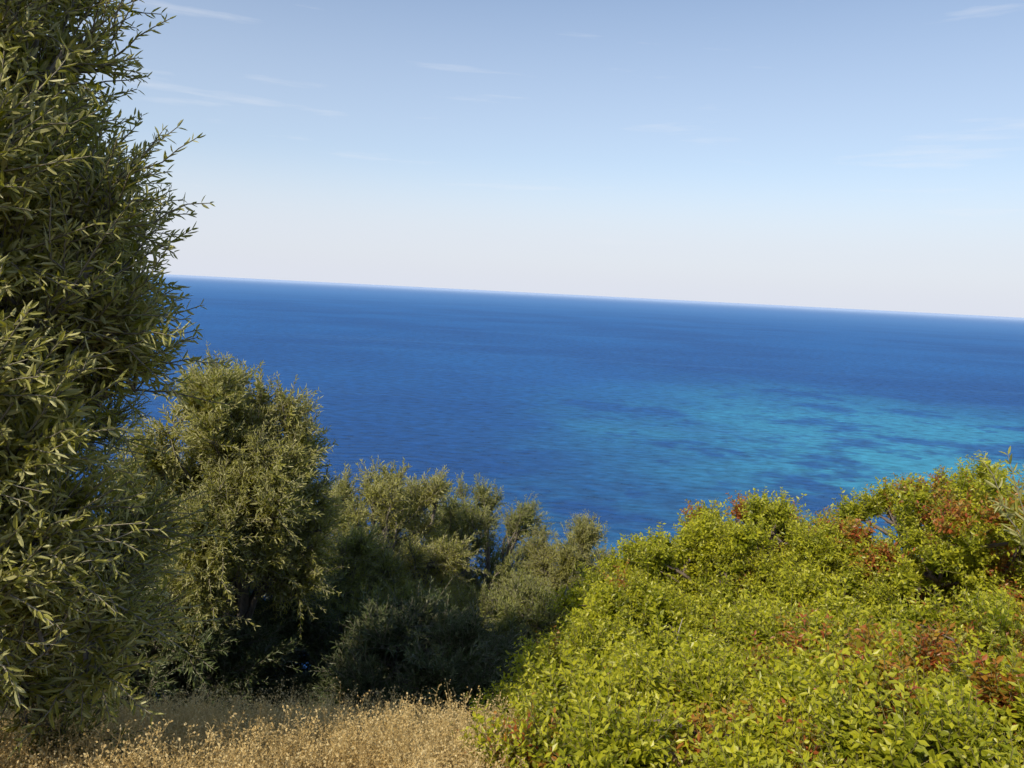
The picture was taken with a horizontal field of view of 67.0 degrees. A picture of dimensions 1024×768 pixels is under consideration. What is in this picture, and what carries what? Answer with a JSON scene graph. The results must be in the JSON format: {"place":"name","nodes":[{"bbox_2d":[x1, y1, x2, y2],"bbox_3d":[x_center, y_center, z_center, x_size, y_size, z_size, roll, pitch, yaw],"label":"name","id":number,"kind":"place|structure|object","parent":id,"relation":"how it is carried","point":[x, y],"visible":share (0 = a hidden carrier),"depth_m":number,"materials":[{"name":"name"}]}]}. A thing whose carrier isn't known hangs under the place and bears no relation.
{"place":"outdoors","nodes":[
{"label":"outdoors","id":0,"kind":"place"},
{"bbox_2d":[5,0,1023,317],"label":"sky","id":1,"kind":"structure","parent":0,"point":[845,154],"materials":[{"name":"blue"}]},
{"bbox_2d":[53,273,1023,666],"bbox_3d":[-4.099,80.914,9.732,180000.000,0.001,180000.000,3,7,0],"label":"sea","id":2,"kind":"structure","parent":0,"point":[623,415],"depth_m":691.43,"materials":[{"name":"liquid"}]},
{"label":"hillside terrain","id":3,"kind":"structure","parent":0,"visible":0},
{"bbox_2d":[0,0,233,767],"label":"olive tree","id":4,"kind":"object","parent":3,"relation":"on","point":[77,311],"visible":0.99,"depth_m":2.61,"materials":[{"name":"green plant"}]},
{"bbox_2d":[0,561,307,722],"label":"shrub","id":5,"kind":"object","parent":3,"relation":"on","point":[243,643],"visible":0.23,"depth_m":6.47,"materials":[{"name":"green plant"}]},
{"bbox_2d":[98,341,356,681],"bbox_3d":[-2.475,1.713,6.772,2.215,4.152,2.161,3,7,0],"label":"olive tree","id":6,"kind":"object","parent":3,"relation":"on","point":[255,467],"visible":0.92,"depth_m":6.26,"materials":[{"name":"green plant"}]},
{"bbox_2d":[97,558,357,716],"bbox_3d":[-3.078,2.689,7.941,3.369,2.692,3.241,3,7,0],"label":"shrub","id":7,"kind":"object","parent":3,"relation":"on","point":[309,633],"visible":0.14,"depth_m":7.53,"materials":[{"name":"green plant"}]},
{"bbox_2d":[0,675,526,767],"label":"dry grass bank","id":8,"kind":"structure","parent":3,"relation":"on","point":[188,734],"depth_m":3.15,"materials":[{"name":"beige plant"}]},
{"bbox_2d":[249,519,453,703],"bbox_3d":[-2.011,2.967,8.825,2.986,2.940,2.920,-3,9,-39],"label":"olive tree","id":9,"kind":"object","parent":3,"relation":"on","point":[359,551],"visible":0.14,"depth_m":8.58,"materials":[{"name":"green plant"}]},
{"bbox_2d":[264,456,497,647],"bbox_3d":[-1.842,3.083,10.532,3.457,4.344,3.354,3,7,0],"label":"olive tree","id":10,"kind":"object","parent":3,"relation":"on","point":[394,505],"visible":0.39,"depth_m":10.16,"materials":[{"name":"green plant"}]},
{"bbox_2d":[273,576,542,725],"bbox_3d":[-0.743,3.042,7.314,2.942,2.281,2.726,-2,8,-35],"label":"shrub","id":11,"kind":"object","parent":3,"relation":"on","point":[428,644],"visible":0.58,"depth_m":6.93,"materials":[{"name":"green plant"}]},
{"bbox_2d":[369,473,559,638],"bbox_3d":[-0.834,3.756,12.624,3.558,4.553,3.494,3,7,0],"label":"olive tree","id":12,"kind":"object","parent":3,"relation":"on","point":[465,517],"visible":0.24,"depth_m":12.45,"materials":[{"name":"green plant"}]},
{"bbox_2d":[444,567,569,649],"bbox_3d":[0.051,3.532,9.290,3.202,2.561,3.289,3,7,0],"label":"olive tree","id":13,"kind":"object","parent":3,"relation":"on","point":[525,600],"visible":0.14,"depth_m":9.22,"materials":[{"name":"green plant"}]},
{"bbox_2d":[515,510,617,632],"bbox_3d":[0.744,3.674,11.648,1.850,3.716,1.788,-1,8,-28],"label":"olive tree","id":14,"kind":"object","parent":3,"relation":"on","point":[543,557],"visible":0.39,"depth_m":11.37,"materials":[{"name":"green plant"}]},
{"bbox_2d":[456,611,768,738],"bbox_3d":[1.112,2.205,4.816,3.011,1.538,3.216,3,7,0],"label":"lentisk shrub","id":15,"kind":"object","parent":3,"relation":"on","point":[582,645],"visible":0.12,"depth_m":5.19,"materials":[{"name":"green plant"}]},
{"bbox_2d":[508,571,738,693],"bbox_3d":[1.057,2.443,5.892,2.514,2.002,2.821,3,7,0],"label":"lentisk shrub","id":16,"kind":"object","parent":3,"relation":"on","point":[663,602],"visible":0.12,"depth_m":5.80,"materials":[{"name":"green plant"}]},
{"bbox_2d":[445,627,829,767],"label":"lentisk shrub","id":17,"kind":"object","parent":3,"relation":"on","point":[605,733],"visible":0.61,"depth_m":3.21,"materials":[{"name":"green plant"}]},
{"bbox_2d":[533,521,859,643],"bbox_3d":[1.788,2.528,6.779,3.432,2.500,3.614,3,7,0],"label":"lentisk shrub","id":18,"kind":"object","parent":3,"relation":"on","point":[656,554],"visible":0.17,"depth_m":6.84,"materials":[{"name":"green plant"}]},
{"bbox_2d":[621,486,886,619],"bbox_3d":[2.320,2.447,7.308,2.876,2.982,3.114,3,7,0],"label":"lentisk shrub","id":19,"kind":"object","parent":3,"relation":"on","point":[721,541],"visible":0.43,"depth_m":6.85,"materials":[{"name":"green plant"}]},
{"bbox_2d":[559,586,964,699],"bbox_3d":[1.788,2.139,4.446,3.226,1.731,3.296,3,7,0],"label":"lentisk shrub","id":20,"kind":"object","parent":3,"relation":"on","point":[748,614],"visible":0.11,"depth_m":4.85,"materials":[{"name":"green plant"}]},
{"bbox_2d":[556,630,1023,767],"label":"lentisk shrub","id":21,"kind":"object","parent":3,"relation":"on","point":[690,734],"visible":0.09,"depth_m":3.34,"materials":[{"name":"green plant"}]},
{"bbox_2d":[647,614,1023,767],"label":"lentisk shrub","id":22,"kind":"object","parent":3,"relation":"on","point":[955,739],"visible":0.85,"depth_m":2.89,"materials":[{"name":"green plant"}]},
{"bbox_2d":[712,525,995,652],"bbox_3d":[3.027,2.451,6.625,3.553,2.364,3.282,3,7,0],"label":"lentisk shrub","id":23,"kind":"object","parent":3,"relation":"on","point":[880,593],"visible":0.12,"depth_m":6.31,"materials":[{"name":"green plant"}]},
{"bbox_2d":[720,575,1023,680],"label":"lentisk shrub","id":24,"kind":"object","parent":3,"relation":"on","point":[999,616],"visible":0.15,"depth_m":4.48,"materials":[{"name":"green plant"}]},
{"bbox_2d":[791,472,1023,655],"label":"lentisk shrub","id":25,"kind":"object","parent":3,"relation":"on","point":[939,557],"visible":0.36,"depth_m":6.45,"materials":[{"name":"green plant"}]},
{"bbox_2d":[873,450,1023,675],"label":"lentisk shrub","id":26,"kind":"object","parent":3,"relation":"on","point":[958,522],"visible":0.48,"depth_m":6.11,"materials":[{"name":"green plant"}]},
{"bbox_2d":[970,446,1023,564],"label":"shrub","id":27,"kind":"object","parent":3,"relation":"on","point":[1010,511],"visible":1,"depth_m":3.23,"materials":[{"name":"green plant"}]}
]}

